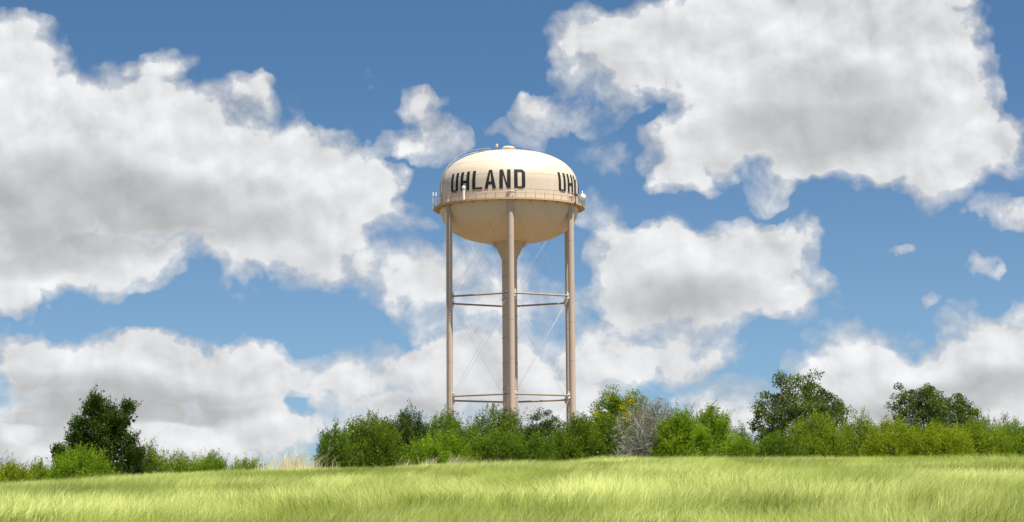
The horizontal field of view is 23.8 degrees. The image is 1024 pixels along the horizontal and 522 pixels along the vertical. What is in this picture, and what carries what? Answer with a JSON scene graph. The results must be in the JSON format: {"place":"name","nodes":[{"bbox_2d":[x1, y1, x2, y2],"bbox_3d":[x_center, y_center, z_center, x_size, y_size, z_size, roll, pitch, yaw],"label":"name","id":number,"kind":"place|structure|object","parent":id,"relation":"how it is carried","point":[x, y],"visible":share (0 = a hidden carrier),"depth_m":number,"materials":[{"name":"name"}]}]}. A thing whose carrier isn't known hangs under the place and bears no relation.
{"place":"outdoors","nodes":[
{"label":"outdoors","id":0,"kind":"place"},
{"bbox_2d":[0,0,1023,472],"label":"sky","id":1,"kind":"structure","parent":0,"point":[218,217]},
{"bbox_2d":[0,451,1023,521],"bbox_3d":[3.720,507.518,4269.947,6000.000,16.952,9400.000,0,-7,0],"label":"ground","id":2,"kind":"structure","parent":0,"point":[675,513],"depth_m":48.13,"materials":[{"name":"green plant"}]},
{"bbox_2d":[0,451,19,470],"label":"juniper shrub","id":3,"kind":"object","parent":2,"relation":"on","point":[6,464],"visible":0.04,"depth_m":159.45,"materials":[{"name":"grey plant"}]},
{"bbox_2d":[0,459,36,483],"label":"shrub","id":4,"kind":"object","parent":2,"relation":"on","point":[7,474],"visible":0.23,"depth_m":137.17,"materials":[{"name":"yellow plant"}]},
{"bbox_2d":[24,456,53,483],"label":"shrub","id":5,"kind":"object","parent":2,"relation":"on","point":[40,472],"visible":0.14,"depth_m":140.06,"materials":[{"name":"green plant"}]},
{"bbox_2d":[42,441,121,482],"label":"light shrub","id":6,"kind":"object","parent":2,"relation":"on","point":[81,464],"visible":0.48,"depth_m":125.97,"materials":[{"name":"green plant"}]},
{"bbox_2d":[47,384,153,477],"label":"dark tree","id":7,"kind":"object","parent":2,"relation":"on","point":[103,425],"visible":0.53,"depth_m":133.03,"materials":[{"name":"green plant"}]},
{"bbox_2d":[140,436,171,474],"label":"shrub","id":8,"kind":"object","parent":2,"relation":"on","point":[153,458],"visible":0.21,"depth_m":137.30,"materials":[{"name":"green plant"}]},
{"bbox_2d":[159,448,199,474],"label":"shrub","id":9,"kind":"object","parent":2,"relation":"on","point":[186,464],"visible":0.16,"depth_m":141.10,"materials":[{"name":"green plant"}]},
{"bbox_2d":[191,448,237,473],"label":"shrub","id":10,"kind":"object","parent":2,"relation":"on","point":[212,462],"visible":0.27,"depth_m":139.28,"materials":[{"name":"green plant"}]},
{"bbox_2d":[226,452,268,471],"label":"shrub","id":11,"kind":"object","parent":2,"relation":"on","point":[249,465],"visible":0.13,"depth_m":147.44,"materials":[{"name":"green plant"}]},
{"bbox_2d":[255,448,351,471],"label":"tall dry grass","id":12,"kind":"structure","parent":2,"relation":"on","point":[288,461],"depth_m":120.79,"materials":[{"name":"plant"}]},
{"bbox_2d":[310,418,357,469],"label":"thicket shrub","id":13,"kind":"object","parent":2,"relation":"on","point":[332,443],"visible":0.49,"depth_m":135.22,"materials":[{"name":"green plant"}]},
{"bbox_2d":[331,409,407,468],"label":"thicket shrub","id":14,"kind":"object","parent":2,"relation":"on","point":[375,437],"visible":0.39,"depth_m":136.90,"materials":[{"name":"green plant"}]},
{"bbox_2d":[379,397,437,464],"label":"thicket shrub","id":15,"kind":"object","parent":2,"relation":"on","point":[415,429],"visible":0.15,"depth_m":141.17,"materials":[{"name":"green plant"}]},
{"bbox_2d":[400,428,481,466],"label":"light shrub","id":16,"kind":"object","parent":2,"relation":"on","point":[435,448],"visible":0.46,"depth_m":127.97,"materials":[{"name":"green plant"}]},
{"bbox_2d":[425,404,481,452],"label":"thicket shrub","id":17,"kind":"object","parent":2,"relation":"on","point":[447,424],"visible":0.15,"depth_m":143.46,"materials":[{"name":"green plant"}]},
{"bbox_2d":[381,453,529,467],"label":"tall dry grass","id":18,"kind":"structure","parent":2,"relation":"on","point":[451,462],"depth_m":121.07,"materials":[{"name":"plant"}]},
{"bbox_2d":[460,401,530,461],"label":"thicket shrub","id":19,"kind":"object","parent":2,"relation":"on","point":[506,420],"visible":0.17,"depth_m":142.39,"materials":[{"name":"green plant"}]},
{"bbox_2d":[467,423,526,464],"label":"light shrub","id":20,"kind":"object","parent":2,"relation":"on","point":[489,447],"visible":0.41,"depth_m":129.66,"materials":[{"name":"green plant"}]},
{"bbox_2d":[432,144,585,429],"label":"water tower","id":21,"kind":"structure","parent":2,"relation":"on","point":[509,203],"depth_m":286.69,"materials":[{"name":"beige metal"}]},
{"bbox_2d":[503,428,561,462],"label":"light shrub","id":22,"kind":"object","parent":2,"relation":"on","point":[536,451],"visible":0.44,"depth_m":129.16,"materials":[{"name":"green plant"}]},
{"bbox_2d":[517,406,567,446],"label":"round tree","id":23,"kind":"object","parent":2,"relation":"on","point":[546,424],"visible":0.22,"depth_m":139.48,"materials":[{"name":"green plant"}]},
{"bbox_2d":[543,411,610,461],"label":"thicket shrub","id":24,"kind":"object","parent":2,"relation":"on","point":[572,444],"visible":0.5,"depth_m":134.85,"materials":[{"name":"green plant"}]},
{"bbox_2d":[591,411,633,458],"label":"thicket shrub","id":25,"kind":"object","parent":2,"relation":"on","point":[602,426],"visible":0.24,"depth_m":136.12,"materials":[{"name":"green plant"}]},
{"bbox_2d":[586,384,657,456],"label":"yellow tree","id":26,"kind":"object","parent":2,"relation":"on","point":[617,407],"visible":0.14,"depth_m":143.37,"materials":[{"name":"green plant"}]},
{"bbox_2d":[610,392,677,459],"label":"dead shrub","id":27,"kind":"object","parent":2,"relation":"on","point":[643,447],"visible":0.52,"depth_m":132.36,"materials":[{"name":"grey plant"}]},
{"bbox_2d":[649,402,727,458],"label":"bright shrub","id":28,"kind":"object","parent":2,"relation":"on","point":[681,435],"visible":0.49,"depth_m":129.54,"materials":[{"name":"green plant"}]},
{"bbox_2d":[685,400,699,420],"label":"bare shrub","id":29,"kind":"object","parent":2,"relation":"on","point":[693,410],"visible":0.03,"depth_m":151.81,"materials":[{"name":"grey plant"}]},
{"bbox_2d":[695,399,736,457],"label":"bright shrub","id":30,"kind":"object","parent":2,"relation":"on","point":[719,426],"visible":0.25,"depth_m":138.40,"materials":[{"name":"green plant"}]},
{"bbox_2d":[717,429,764,458],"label":"shrub","id":31,"kind":"object","parent":2,"relation":"on","point":[738,446],"visible":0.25,"depth_m":131.12,"materials":[{"name":"green plant"}]},
{"bbox_2d":[731,419,760,448],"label":"pale shrub","id":32,"kind":"object","parent":2,"relation":"on","point":[741,430],"visible":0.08,"depth_m":151.41,"materials":[{"name":"green plant"}]},
{"bbox_2d":[755,429,805,458],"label":"shrub","id":33,"kind":"object","parent":2,"relation":"on","point":[777,445],"visible":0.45,"depth_m":130.16,"materials":[{"name":"green plant"}]},
{"bbox_2d":[746,369,857,451],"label":"oak tree","id":34,"kind":"object","parent":2,"relation":"on","point":[809,401],"visible":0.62,"depth_m":146.55,"materials":[{"name":"green plant"}]},
{"bbox_2d":[782,408,853,459],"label":"mesquite shrub","id":35,"kind":"object","parent":2,"relation":"on","point":[819,441],"visible":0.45,"depth_m":134.06,"materials":[{"name":"green plant"}]},
{"bbox_2d":[831,406,890,458],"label":"mesquite shrub","id":36,"kind":"object","parent":2,"relation":"on","point":[857,438],"visible":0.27,"depth_m":137.08,"materials":[{"name":"green plant"}]},
{"bbox_2d":[855,411,924,459],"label":"mesquite shrub","id":37,"kind":"object","parent":2,"relation":"on","point":[877,445],"visible":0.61,"depth_m":132.91,"materials":[{"name":"green plant"}]},
{"bbox_2d":[883,382,949,448],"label":"oak tree","id":38,"kind":"object","parent":2,"relation":"on","point":[929,409],"visible":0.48,"depth_m":145.33,"materials":[{"name":"green plant"}]},
{"bbox_2d":[898,419,978,458],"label":"mesquite shrub","id":39,"kind":"object","parent":2,"relation":"on","point":[940,441],"visible":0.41,"depth_m":131.78,"materials":[{"name":"green plant"}]},
{"bbox_2d":[920,393,988,433],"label":"oak tree","id":40,"kind":"object","parent":2,"relation":"on","point":[959,413],"visible":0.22,"depth_m":147.24,"materials":[{"name":"green plant"}]},
{"bbox_2d":[953,411,1017,458],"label":"mesquite shrub","id":41,"kind":"object","parent":2,"relation":"on","point":[988,443],"visible":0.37,"depth_m":133.94,"materials":[{"name":"green plant"}]},
{"bbox_2d":[978,412,1001,439],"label":"shrub","id":42,"kind":"object","parent":2,"relation":"on","point":[992,423],"visible":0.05,"depth_m":155.68,"materials":[{"name":"green plant"}]},
{"bbox_2d":[996,412,1013,425],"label":"bare shrub","id":43,"kind":"object","parent":2,"relation":"on","point":[1002,419],"visible":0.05,"depth_m":159.72,"materials":[{"name":"grey plant"}]},
{"bbox_2d":[994,414,1023,458],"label":"mesquite shrub","id":44,"kind":"object","parent":2,"relation":"on","point":[1018,436],"visible":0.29,"depth_m":136.00,"materials":[{"name":"green plant"}]},
{"bbox_2d":[999,412,1023,448],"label":"shrub","id":45,"kind":"object","parent":2,"relation":"on","point":[1006,421],"visible":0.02,"depth_m":157.85,"materials":[{"name":"green plant"}]}
]}

